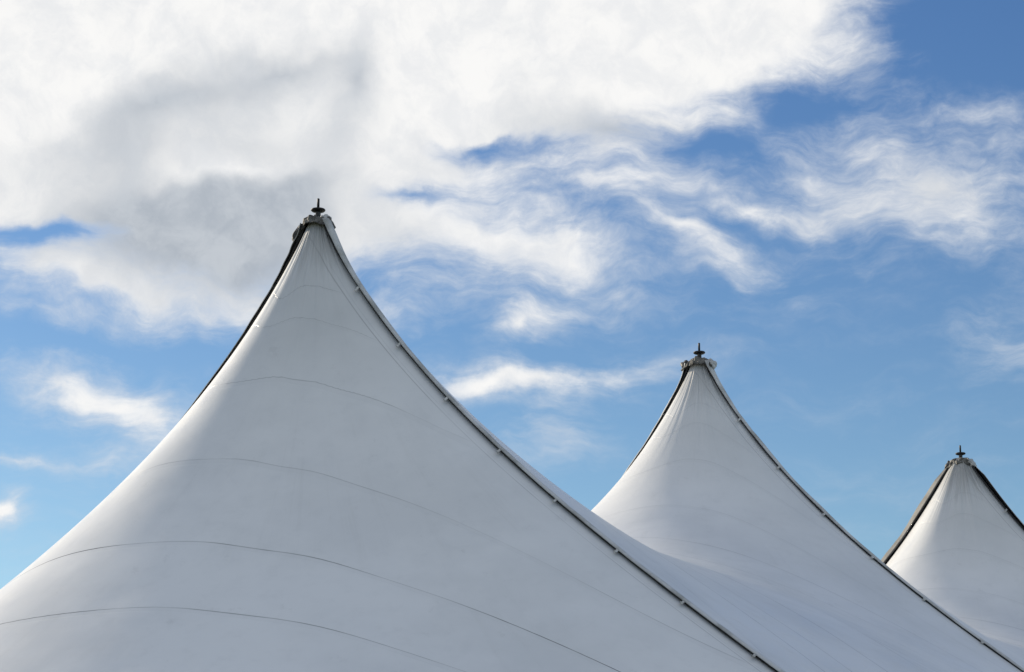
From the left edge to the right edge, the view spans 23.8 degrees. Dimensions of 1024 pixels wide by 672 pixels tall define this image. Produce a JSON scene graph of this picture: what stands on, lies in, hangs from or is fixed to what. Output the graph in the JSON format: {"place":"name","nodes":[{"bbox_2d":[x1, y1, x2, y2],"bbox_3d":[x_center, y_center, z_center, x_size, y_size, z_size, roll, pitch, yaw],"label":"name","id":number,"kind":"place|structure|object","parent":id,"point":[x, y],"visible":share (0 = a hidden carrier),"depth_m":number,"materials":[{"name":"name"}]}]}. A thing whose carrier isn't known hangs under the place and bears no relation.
{"place":"outdoors","nodes":[
{"label":"outdoors","id":0,"kind":"place"},
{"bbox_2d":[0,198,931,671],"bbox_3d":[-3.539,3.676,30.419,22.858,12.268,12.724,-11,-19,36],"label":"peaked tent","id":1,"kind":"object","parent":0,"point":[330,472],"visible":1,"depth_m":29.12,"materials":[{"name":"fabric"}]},
{"bbox_2d":[0,0,1023,588],"label":"sky","id":2,"kind":"structure","parent":0,"point":[552,205],"materials":[{"name":"blue"}]},
{"bbox_2d":[591,343,1023,671],"bbox_3d":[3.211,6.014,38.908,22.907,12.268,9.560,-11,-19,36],"label":"peaked tent","id":3,"kind":"object","parent":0,"point":[707,480],"visible":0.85,"depth_m":37.52,"materials":[{"name":"fabric"}]},
{"bbox_2d":[881,445,1023,646],"bbox_3d":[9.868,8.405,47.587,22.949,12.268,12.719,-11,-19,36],"label":"peaked tent","id":4,"kind":"object","parent":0,"point":[956,549],"visible":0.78,"depth_m":46.41,"materials":[{"name":"fabric"}]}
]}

